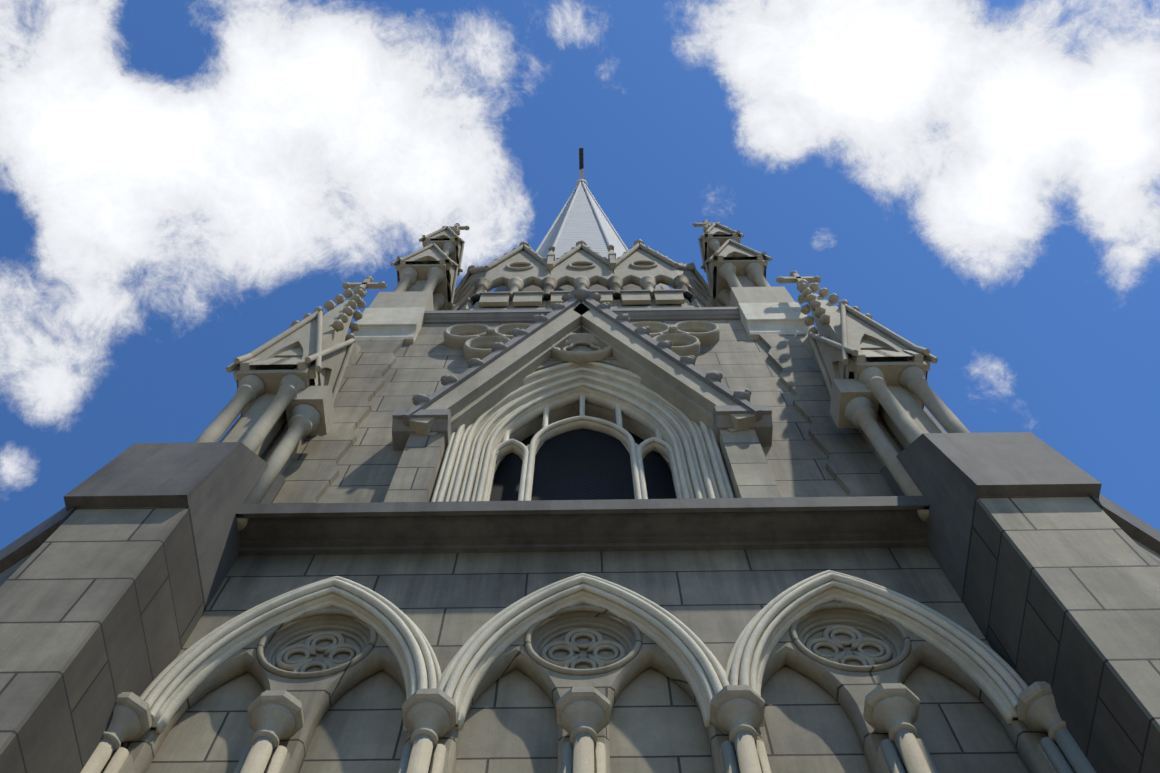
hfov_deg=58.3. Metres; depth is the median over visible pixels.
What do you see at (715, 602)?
stone wall
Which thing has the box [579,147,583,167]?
cross arm
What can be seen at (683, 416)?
molding
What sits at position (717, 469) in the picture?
molding
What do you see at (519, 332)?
crocket
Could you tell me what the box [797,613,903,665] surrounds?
roundel back
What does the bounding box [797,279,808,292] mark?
fin knob
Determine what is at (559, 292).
parapet coping
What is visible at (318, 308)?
pinnacle crocket
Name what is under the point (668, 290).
parapet coping
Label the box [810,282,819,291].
pinnacle crocket
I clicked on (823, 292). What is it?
pinnacle crocket
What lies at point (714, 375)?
crocket
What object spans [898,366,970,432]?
pin shaft
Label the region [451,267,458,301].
gable coping
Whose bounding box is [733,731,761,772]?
shaft
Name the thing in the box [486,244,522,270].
bay cope
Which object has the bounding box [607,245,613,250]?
bay pin fin
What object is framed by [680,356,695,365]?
crocket
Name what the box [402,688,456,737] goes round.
capital abacus
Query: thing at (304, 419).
pin shaft
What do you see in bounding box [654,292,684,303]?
par block
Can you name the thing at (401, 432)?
kneeler
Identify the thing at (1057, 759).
shaft
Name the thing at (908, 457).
weathered butt
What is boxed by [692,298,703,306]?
par block
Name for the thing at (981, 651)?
arch roll
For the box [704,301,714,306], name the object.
bay shaft
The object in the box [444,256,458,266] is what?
gable coping
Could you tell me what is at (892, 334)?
gable coping
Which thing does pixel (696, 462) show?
molding
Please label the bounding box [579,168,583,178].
cross stem
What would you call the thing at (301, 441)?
pier
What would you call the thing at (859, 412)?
pin shaft
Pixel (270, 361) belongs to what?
gable roof
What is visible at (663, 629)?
arch roll
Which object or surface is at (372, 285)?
fin arm
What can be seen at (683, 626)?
arch roll
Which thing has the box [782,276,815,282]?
fin arm
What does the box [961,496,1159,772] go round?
buttress
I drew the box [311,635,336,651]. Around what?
quatre eye
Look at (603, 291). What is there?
parapet coping
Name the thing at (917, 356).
gablet
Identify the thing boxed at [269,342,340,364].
gable roof
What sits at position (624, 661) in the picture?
roundel frame
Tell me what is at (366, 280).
fin stem
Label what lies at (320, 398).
low pin block
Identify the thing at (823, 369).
gable coping
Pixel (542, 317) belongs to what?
crocket
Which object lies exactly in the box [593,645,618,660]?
quatre eye
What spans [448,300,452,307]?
gablet
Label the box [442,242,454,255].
pin shaft
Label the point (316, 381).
gable roof
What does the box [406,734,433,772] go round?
shaft
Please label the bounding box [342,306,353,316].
pinnacle crocket
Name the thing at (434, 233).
gable coping
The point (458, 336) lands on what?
ring
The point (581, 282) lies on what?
bay shaft
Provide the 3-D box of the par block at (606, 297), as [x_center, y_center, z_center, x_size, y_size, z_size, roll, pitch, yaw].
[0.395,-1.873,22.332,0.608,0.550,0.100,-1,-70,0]
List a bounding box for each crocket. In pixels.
[290,320,298,326]
[314,306,323,314]
[324,300,335,310]
[332,319,344,331]
[333,294,344,303]
[337,313,348,323]
[342,288,353,297]
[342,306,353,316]
[345,333,355,340]
[347,300,356,309]
[349,322,358,331]
[350,294,360,303]
[352,310,362,320]
[354,289,364,297]
[357,299,365,308]
[412,394,429,405]
[441,374,457,385]
[468,358,483,368]
[491,342,506,351]
[512,329,527,336]
[534,314,547,322]
[552,303,564,309]
[596,303,609,309]
[615,313,629,321]
[634,327,648,334]
[656,340,670,349]
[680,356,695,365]
[705,371,720,382]
[733,390,750,401]
[798,283,807,292]
[798,294,805,303]
[801,304,810,314]
[802,287,811,297]
[804,315,813,325]
[806,293,815,303]
[808,327,817,334]
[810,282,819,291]
[810,299,820,310]
[815,306,825,317]
[819,288,828,297]
[819,314,829,324]
[828,293,838,303]
[839,299,848,307]
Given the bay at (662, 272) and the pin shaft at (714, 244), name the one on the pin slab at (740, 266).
the pin shaft at (714, 244)
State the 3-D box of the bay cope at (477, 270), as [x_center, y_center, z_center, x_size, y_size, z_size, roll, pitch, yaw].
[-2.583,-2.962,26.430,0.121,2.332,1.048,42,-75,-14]
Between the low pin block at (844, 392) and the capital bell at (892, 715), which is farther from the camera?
the low pin block at (844, 392)
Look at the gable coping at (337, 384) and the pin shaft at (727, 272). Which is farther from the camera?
the pin shaft at (727, 272)
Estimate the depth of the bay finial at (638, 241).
27.50 m
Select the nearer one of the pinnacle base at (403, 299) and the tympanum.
the tympanum
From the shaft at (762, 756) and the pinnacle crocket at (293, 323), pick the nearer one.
the shaft at (762, 756)
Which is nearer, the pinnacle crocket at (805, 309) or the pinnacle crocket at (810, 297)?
the pinnacle crocket at (810, 297)
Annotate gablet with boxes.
[233,318,316,379]
[240,358,267,369]
[297,342,347,389]
[395,247,450,270]
[400,260,406,264]
[422,229,458,245]
[439,259,454,310]
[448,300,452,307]
[450,237,461,260]
[701,234,712,259]
[704,226,740,241]
[708,255,722,304]
[711,296,715,303]
[712,243,767,265]
[755,255,762,259]
[816,336,865,382]
[846,311,930,371]
[896,350,923,361]
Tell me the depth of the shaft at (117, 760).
7.73 m
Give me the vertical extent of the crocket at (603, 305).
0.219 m
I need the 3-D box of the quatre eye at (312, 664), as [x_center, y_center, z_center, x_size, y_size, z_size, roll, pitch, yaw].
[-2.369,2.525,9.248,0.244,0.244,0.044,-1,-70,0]
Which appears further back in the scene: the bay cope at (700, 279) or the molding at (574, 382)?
the bay cope at (700, 279)
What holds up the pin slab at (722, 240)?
on the pinnacle shaft
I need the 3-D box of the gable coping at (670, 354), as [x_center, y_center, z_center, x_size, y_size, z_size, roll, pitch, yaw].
[1.247,-0.435,16.466,2.308,5.715,0.490,-1,-70,0]
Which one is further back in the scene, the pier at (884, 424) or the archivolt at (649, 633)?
the pier at (884, 424)
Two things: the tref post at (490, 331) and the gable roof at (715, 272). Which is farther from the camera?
the gable roof at (715, 272)
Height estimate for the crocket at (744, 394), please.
0.243 m
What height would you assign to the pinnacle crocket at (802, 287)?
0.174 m
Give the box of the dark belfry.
[490,415,675,500]
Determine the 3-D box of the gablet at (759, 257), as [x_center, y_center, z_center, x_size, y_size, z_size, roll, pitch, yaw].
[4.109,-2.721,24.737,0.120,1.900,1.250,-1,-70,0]
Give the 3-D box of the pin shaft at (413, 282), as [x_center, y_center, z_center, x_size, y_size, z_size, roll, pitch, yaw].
[-3.804,-2.923,24.961,0.315,3.500,0.307,-1,-70,0]
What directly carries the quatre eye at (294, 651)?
attached to the roundel back at (354, 633)
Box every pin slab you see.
[237,369,312,435]
[399,264,447,309]
[424,240,456,262]
[707,237,738,258]
[716,260,764,306]
[852,361,926,428]
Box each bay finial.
[519,241,529,247]
[576,240,586,245]
[634,239,643,245]
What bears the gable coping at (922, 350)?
attached to the gablet at (917, 356)
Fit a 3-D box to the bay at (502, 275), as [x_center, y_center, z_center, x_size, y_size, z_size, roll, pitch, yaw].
[-1.479,-2.504,24.690,1.520,5.700,0.220,-1,-70,0]
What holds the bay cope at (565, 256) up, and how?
attached to the bay at (563, 274)
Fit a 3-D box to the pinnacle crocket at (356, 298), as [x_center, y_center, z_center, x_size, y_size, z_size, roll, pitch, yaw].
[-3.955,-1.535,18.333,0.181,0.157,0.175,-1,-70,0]
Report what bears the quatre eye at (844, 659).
attached to the roundel back at (811, 628)
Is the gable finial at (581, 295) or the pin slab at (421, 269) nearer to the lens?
the gable finial at (581, 295)
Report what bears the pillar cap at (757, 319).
attached to the belfry wall at (736, 356)
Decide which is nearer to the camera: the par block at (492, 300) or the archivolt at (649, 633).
the archivolt at (649, 633)
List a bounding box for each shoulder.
[384,433,445,501]
[719,430,781,497]
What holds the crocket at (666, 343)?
attached to the gable coping at (670, 354)
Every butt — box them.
[0,550,35,586]
[241,443,285,503]
[879,434,922,495]
[1128,535,1159,565]
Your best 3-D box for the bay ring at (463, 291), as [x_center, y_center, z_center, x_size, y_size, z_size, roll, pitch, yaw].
[-2.881,-2.322,25.719,0.086,0.818,0.818,42,-75,-14]
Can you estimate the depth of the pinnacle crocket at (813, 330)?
17.36 m
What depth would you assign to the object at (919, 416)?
13.10 m
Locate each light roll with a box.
[482,439,528,500]
[524,415,641,500]
[636,437,683,498]
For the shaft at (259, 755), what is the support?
on the ground
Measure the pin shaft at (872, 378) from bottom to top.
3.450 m
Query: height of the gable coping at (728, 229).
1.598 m
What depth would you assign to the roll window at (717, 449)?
13.20 m
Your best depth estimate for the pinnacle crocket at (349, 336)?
17.39 m
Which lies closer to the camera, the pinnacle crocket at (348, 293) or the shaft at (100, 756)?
the shaft at (100, 756)
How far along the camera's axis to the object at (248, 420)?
13.15 m
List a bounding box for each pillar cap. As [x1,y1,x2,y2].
[353,307,424,342]
[738,302,810,338]
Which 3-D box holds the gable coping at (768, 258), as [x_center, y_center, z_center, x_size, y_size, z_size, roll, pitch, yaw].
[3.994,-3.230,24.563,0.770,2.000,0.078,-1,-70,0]
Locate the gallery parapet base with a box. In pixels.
[470,306,693,309]
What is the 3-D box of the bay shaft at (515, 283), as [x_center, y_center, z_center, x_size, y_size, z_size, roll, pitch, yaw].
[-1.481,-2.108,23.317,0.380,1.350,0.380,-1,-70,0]
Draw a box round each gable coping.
[225,310,319,372]
[233,353,253,363]
[305,338,354,362]
[314,310,322,371]
[332,341,354,404]
[391,243,432,265]
[402,297,577,426]
[419,226,446,241]
[433,243,453,264]
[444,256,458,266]
[447,226,460,240]
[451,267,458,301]
[457,241,464,275]
[585,297,761,421]
[698,238,705,272]
[701,222,715,237]
[705,252,718,263]
[705,263,715,306]
[709,239,729,261]
[716,222,743,236]
[729,239,771,260]
[808,332,857,355]
[808,334,831,396]
[840,303,848,364]
[845,304,937,363]
[911,344,929,354]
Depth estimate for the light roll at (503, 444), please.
13.81 m
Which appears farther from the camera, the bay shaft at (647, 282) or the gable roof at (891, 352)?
the bay shaft at (647, 282)
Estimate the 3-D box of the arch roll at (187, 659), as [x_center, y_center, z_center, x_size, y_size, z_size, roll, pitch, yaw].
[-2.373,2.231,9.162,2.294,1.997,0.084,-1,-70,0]
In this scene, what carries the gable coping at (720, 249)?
attached to the gablet at (730, 250)
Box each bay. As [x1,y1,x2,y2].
[475,250,549,308]
[546,249,616,307]
[613,248,687,306]
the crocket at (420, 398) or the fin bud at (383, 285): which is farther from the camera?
the fin bud at (383, 285)
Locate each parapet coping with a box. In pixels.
[456,297,472,309]
[480,291,510,299]
[513,291,543,298]
[550,291,569,298]
[590,290,613,297]
[620,290,650,297]
[653,289,683,297]
[690,294,707,306]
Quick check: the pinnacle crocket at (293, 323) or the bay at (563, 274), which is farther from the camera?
the bay at (563, 274)
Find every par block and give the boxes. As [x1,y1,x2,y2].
[460,301,471,309]
[479,295,508,306]
[513,294,541,305]
[551,294,564,305]
[598,293,612,304]
[621,293,650,304]
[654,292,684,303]
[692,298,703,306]
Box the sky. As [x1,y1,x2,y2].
[0,0,1159,549]
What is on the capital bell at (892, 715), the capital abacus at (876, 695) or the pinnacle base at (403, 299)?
the capital abacus at (876, 695)
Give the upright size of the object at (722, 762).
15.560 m
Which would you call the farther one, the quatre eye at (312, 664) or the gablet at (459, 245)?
the gablet at (459, 245)
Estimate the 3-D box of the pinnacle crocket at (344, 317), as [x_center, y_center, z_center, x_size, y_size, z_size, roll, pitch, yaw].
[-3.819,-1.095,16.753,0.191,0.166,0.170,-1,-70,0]
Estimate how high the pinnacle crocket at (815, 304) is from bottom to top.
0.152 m
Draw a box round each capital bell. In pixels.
[103,704,141,755]
[251,702,295,752]
[406,701,450,747]
[561,699,605,744]
[716,697,760,746]
[871,695,916,745]
[1027,693,1065,744]
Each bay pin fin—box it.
[548,245,555,251]
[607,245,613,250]
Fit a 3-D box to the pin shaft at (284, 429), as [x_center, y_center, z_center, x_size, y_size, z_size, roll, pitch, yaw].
[-3.822,1.102,12.453,0.350,3.450,0.341,-1,-70,0]
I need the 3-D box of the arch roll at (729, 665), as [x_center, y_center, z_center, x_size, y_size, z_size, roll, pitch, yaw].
[2.428,2.232,9.243,2.550,2.146,0.060,-1,-70,0]
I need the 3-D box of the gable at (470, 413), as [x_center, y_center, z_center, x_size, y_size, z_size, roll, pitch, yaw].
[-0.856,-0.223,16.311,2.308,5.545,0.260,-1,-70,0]
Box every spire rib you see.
[535,184,577,252]
[546,182,580,259]
[582,182,616,258]
[585,184,630,255]
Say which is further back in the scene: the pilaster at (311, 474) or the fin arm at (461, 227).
the fin arm at (461, 227)
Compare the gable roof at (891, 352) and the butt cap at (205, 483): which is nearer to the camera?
the butt cap at (205, 483)
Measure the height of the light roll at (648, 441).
3.762 m
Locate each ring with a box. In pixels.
[444,323,489,348]
[453,280,474,304]
[463,336,509,359]
[494,323,531,339]
[505,262,533,270]
[551,333,611,362]
[567,261,595,269]
[629,260,657,268]
[631,321,668,337]
[653,333,699,356]
[674,320,719,345]
[689,277,710,300]
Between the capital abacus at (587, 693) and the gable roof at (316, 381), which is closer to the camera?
the capital abacus at (587, 693)
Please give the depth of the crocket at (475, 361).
15.59 m
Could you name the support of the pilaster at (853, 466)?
attached to the belfry wall at (736, 356)
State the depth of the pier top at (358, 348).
17.46 m
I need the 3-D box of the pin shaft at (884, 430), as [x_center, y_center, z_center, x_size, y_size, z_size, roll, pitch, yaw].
[3.877,1.003,12.416,0.350,3.450,0.341,-1,-70,0]
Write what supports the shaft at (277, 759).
on the ground
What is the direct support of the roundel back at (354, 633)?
attached to the stone wall at (715, 602)
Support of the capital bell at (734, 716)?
on the shaft at (746, 752)
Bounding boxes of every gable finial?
[561,294,574,301]
[570,288,592,302]
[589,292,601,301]
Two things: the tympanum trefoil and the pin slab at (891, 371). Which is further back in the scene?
the tympanum trefoil
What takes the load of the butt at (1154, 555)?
on the ground
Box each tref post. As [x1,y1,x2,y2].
[486,328,494,335]
[668,325,676,332]
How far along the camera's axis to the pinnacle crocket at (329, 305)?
17.77 m
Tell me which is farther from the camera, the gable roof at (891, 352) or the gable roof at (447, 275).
the gable roof at (447, 275)
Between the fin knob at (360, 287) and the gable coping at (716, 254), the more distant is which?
the gable coping at (716, 254)
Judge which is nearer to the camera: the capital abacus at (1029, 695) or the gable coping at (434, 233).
the capital abacus at (1029, 695)
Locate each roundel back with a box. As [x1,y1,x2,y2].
[263,619,369,671]
[531,616,634,668]
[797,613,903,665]
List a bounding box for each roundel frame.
[256,608,376,678]
[524,605,641,675]
[790,602,910,672]
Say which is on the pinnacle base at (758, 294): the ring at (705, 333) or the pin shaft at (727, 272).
the pin shaft at (727, 272)
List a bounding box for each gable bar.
[407,301,589,434]
[581,301,756,431]
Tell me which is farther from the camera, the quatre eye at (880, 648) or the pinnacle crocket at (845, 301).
the pinnacle crocket at (845, 301)
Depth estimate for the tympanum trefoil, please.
17.34 m
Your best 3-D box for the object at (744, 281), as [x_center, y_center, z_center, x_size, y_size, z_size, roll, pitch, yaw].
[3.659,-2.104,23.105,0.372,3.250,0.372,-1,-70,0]
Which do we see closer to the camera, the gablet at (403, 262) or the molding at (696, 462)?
the molding at (696, 462)
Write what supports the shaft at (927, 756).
on the ground
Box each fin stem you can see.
[360,278,370,288]
[792,273,802,282]
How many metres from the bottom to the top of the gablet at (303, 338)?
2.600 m
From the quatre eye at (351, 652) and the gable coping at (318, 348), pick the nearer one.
the quatre eye at (351, 652)
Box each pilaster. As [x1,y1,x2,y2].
[271,339,404,503]
[759,333,894,496]
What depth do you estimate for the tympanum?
16.84 m
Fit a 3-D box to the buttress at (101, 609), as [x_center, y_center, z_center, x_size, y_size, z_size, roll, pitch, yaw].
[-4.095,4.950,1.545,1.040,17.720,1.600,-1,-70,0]
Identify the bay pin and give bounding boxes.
[547,250,554,268]
[608,249,615,268]
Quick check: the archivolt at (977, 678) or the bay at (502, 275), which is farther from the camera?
the bay at (502, 275)
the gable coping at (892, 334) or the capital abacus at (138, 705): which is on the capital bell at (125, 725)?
the capital abacus at (138, 705)
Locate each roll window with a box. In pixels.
[431,362,733,501]
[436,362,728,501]
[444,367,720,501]
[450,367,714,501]
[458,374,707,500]
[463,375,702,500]
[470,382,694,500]
[475,383,689,500]
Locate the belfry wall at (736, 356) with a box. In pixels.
[317,320,848,502]
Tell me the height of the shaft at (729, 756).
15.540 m
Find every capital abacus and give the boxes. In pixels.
[116,692,151,740]
[247,690,303,739]
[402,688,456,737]
[556,687,609,733]
[710,685,764,734]
[863,683,919,732]
[1017,681,1051,730]
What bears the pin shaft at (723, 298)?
on the pinnacle base at (758, 294)
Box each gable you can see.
[427,324,581,436]
[582,325,736,432]
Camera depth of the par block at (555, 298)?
22.25 m
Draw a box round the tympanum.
[536,345,627,370]
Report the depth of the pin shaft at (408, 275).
23.14 m
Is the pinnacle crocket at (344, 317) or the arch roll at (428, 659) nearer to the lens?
the arch roll at (428, 659)
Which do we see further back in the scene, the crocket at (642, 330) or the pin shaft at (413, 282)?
the pin shaft at (413, 282)
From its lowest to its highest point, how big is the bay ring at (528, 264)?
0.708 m
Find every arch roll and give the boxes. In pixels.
[140,576,436,699]
[144,578,427,708]
[150,586,416,719]
[405,614,441,682]
[437,573,729,691]
[437,651,729,686]
[444,575,722,697]
[452,583,713,711]
[725,610,760,678]
[730,570,1028,689]
[739,572,1023,698]
[749,580,1017,709]
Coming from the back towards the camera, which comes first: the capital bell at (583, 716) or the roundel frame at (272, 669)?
the roundel frame at (272, 669)
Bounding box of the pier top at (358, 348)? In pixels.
[356,343,360,354]
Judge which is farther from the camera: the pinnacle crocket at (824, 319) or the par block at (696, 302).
the par block at (696, 302)
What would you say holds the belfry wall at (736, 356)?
on the blind arches at (656, 725)
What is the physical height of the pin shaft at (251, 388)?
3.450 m
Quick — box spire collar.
[575,179,587,185]
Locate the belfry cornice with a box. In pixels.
[423,307,740,323]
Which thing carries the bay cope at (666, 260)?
attached to the bay at (662, 272)
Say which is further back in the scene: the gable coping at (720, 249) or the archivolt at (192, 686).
the gable coping at (720, 249)
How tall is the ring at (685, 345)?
0.840 m
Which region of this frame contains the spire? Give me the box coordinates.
[538,183,625,265]
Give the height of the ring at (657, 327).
0.840 m
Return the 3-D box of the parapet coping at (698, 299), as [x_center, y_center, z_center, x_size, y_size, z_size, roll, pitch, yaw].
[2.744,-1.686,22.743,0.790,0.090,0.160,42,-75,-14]
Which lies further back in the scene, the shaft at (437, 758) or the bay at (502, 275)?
the bay at (502, 275)
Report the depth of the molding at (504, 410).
14.88 m
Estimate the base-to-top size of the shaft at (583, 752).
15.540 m
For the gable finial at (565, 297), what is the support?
attached to the gable coping at (444, 390)
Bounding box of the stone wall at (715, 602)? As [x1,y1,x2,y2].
[122,547,1046,772]
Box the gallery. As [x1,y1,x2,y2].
[493,267,669,291]
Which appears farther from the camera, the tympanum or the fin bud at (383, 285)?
the fin bud at (383, 285)
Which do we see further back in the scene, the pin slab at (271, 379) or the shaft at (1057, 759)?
the pin slab at (271, 379)
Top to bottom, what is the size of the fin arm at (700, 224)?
0.117 m
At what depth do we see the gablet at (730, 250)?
24.44 m
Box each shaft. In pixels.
[81,738,114,772]
[102,747,128,772]
[194,374,265,442]
[234,746,251,772]
[236,403,320,530]
[240,736,273,772]
[241,374,305,452]
[264,420,287,461]
[265,746,287,772]
[393,267,418,291]
[397,744,411,772]
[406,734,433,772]
[409,242,432,286]
[421,266,444,291]
[429,744,445,772]
[433,292,445,310]
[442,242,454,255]
[449,304,459,309]
[471,277,490,304]
[507,277,523,300]
[540,276,556,300]
[561,742,572,772]
[573,276,589,288]
[573,732,593,772]
[594,742,605,772]
[606,275,622,299]
[640,275,655,298]
[673,275,692,302]
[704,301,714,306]
[708,238,720,251]
[718,263,741,288]
[718,288,730,306]
[721,741,739,772]
[730,238,753,282]
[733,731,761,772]
[745,262,770,286]
[755,740,770,772]
[843,396,928,521]
[858,366,922,443]
[877,413,901,452]
[880,739,905,772]
[893,729,930,772]
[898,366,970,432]
[916,738,937,772]
[1040,737,1073,772]
[1054,727,1095,772]
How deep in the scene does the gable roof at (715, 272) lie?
23.89 m
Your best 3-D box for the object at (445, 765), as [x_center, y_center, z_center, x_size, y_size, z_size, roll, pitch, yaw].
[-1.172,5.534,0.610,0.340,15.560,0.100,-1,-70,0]
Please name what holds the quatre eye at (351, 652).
attached to the roundel back at (354, 633)
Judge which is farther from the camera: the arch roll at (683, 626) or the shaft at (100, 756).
the arch roll at (683, 626)
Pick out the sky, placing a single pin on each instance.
(183, 183)
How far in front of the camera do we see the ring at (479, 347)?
17.62 m
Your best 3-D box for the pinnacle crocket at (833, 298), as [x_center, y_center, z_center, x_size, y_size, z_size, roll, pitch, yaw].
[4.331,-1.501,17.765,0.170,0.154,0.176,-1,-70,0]
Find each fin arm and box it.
[347,282,380,288]
[449,226,465,229]
[697,223,712,226]
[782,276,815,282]
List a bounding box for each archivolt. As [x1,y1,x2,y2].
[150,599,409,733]
[454,596,712,729]
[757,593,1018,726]
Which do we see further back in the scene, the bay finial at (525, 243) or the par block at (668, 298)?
the bay finial at (525, 243)
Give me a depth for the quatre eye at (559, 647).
9.43 m
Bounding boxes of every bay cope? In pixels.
[454,269,470,297]
[469,266,487,273]
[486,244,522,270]
[523,244,553,269]
[550,244,580,269]
[581,244,609,266]
[609,243,639,266]
[639,243,676,267]
[676,263,694,270]
[692,268,709,294]
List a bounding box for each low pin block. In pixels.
[285,386,334,434]
[830,379,878,427]
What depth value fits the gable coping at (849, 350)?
14.93 m
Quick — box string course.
[236,496,929,555]
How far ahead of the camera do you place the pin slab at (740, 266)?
23.64 m
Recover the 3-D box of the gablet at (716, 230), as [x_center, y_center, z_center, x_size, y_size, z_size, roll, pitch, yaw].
[3.654,-4.028,27.345,0.925,1.500,0.120,-1,-70,0]
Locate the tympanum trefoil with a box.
[562,341,600,351]
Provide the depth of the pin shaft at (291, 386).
12.88 m
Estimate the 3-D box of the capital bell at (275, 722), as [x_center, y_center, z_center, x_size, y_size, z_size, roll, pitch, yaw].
[-2.374,2.642,7.936,0.350,0.270,0.350,-1,-70,0]
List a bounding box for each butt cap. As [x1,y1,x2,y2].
[63,442,247,609]
[917,432,1101,599]
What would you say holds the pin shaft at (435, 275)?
on the pinnacle base at (403, 299)
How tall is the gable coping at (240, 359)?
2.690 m
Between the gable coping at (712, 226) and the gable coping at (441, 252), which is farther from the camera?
the gable coping at (712, 226)
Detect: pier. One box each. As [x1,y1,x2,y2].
[219,343,356,474]
[807,337,945,466]
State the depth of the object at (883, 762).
7.75 m
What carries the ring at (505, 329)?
attached to the belfry wall at (736, 356)
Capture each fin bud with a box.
[342,282,348,289]
[378,281,386,289]
[776,276,783,283]
[814,276,820,282]
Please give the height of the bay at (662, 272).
5.700 m
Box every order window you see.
[435,364,729,501]
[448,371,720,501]
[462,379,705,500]
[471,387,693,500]
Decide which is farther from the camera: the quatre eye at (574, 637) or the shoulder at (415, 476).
the shoulder at (415, 476)
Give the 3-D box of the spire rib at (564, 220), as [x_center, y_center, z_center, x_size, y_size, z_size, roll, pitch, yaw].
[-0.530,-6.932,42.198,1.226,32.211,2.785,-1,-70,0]
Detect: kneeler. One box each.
[392,409,450,450]
[713,405,772,445]
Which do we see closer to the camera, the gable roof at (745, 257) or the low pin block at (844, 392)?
the low pin block at (844, 392)
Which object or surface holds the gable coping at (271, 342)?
attached to the gablet at (303, 338)
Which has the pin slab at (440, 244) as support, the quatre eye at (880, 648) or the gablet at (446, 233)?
the gablet at (446, 233)
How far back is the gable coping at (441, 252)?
24.59 m
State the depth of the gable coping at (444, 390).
15.85 m
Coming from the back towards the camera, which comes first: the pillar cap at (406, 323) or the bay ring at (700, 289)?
the bay ring at (700, 289)
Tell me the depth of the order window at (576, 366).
14.26 m
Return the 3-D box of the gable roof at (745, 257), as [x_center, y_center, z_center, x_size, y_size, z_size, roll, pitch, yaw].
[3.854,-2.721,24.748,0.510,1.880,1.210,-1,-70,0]
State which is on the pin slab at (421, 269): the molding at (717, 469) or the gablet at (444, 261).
the gablet at (444, 261)
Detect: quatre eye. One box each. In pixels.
[283,648,309,663]
[300,661,326,671]
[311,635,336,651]
[328,648,354,663]
[547,645,573,660]
[570,632,595,648]
[570,658,596,668]
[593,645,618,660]
[812,642,838,657]
[830,629,855,645]
[840,655,867,665]
[857,641,884,657]
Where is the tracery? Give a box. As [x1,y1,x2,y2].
[487,391,677,500]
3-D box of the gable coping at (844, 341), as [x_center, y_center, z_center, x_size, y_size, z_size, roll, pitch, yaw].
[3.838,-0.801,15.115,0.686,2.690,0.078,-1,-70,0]
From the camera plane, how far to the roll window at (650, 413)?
14.87 m
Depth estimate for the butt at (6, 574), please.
9.25 m
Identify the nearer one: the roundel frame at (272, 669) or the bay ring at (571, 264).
the roundel frame at (272, 669)
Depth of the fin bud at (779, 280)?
19.68 m
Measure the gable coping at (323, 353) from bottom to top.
2.690 m
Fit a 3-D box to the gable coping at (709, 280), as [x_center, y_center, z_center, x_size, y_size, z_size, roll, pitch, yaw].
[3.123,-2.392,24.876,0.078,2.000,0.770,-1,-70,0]
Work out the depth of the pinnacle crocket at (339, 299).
18.28 m
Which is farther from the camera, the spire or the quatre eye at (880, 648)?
the spire
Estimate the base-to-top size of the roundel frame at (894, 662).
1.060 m
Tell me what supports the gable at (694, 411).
attached to the belfry wall at (736, 356)
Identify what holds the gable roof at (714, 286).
on the pin slab at (740, 266)
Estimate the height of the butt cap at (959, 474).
1.550 m
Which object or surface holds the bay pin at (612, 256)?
attached to the bay cope at (599, 257)
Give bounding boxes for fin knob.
[353,285,366,297]
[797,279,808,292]
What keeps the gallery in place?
on the belfry wall at (736, 356)
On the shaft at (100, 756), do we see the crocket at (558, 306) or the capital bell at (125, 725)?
the capital bell at (125, 725)
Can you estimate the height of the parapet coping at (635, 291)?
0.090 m
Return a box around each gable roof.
[236,371,317,388]
[250,357,291,364]
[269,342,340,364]
[397,270,450,288]
[406,261,428,262]
[447,280,450,300]
[713,266,766,284]
[713,277,716,297]
[734,256,756,258]
[823,336,891,356]
[845,365,927,379]
[874,349,912,355]

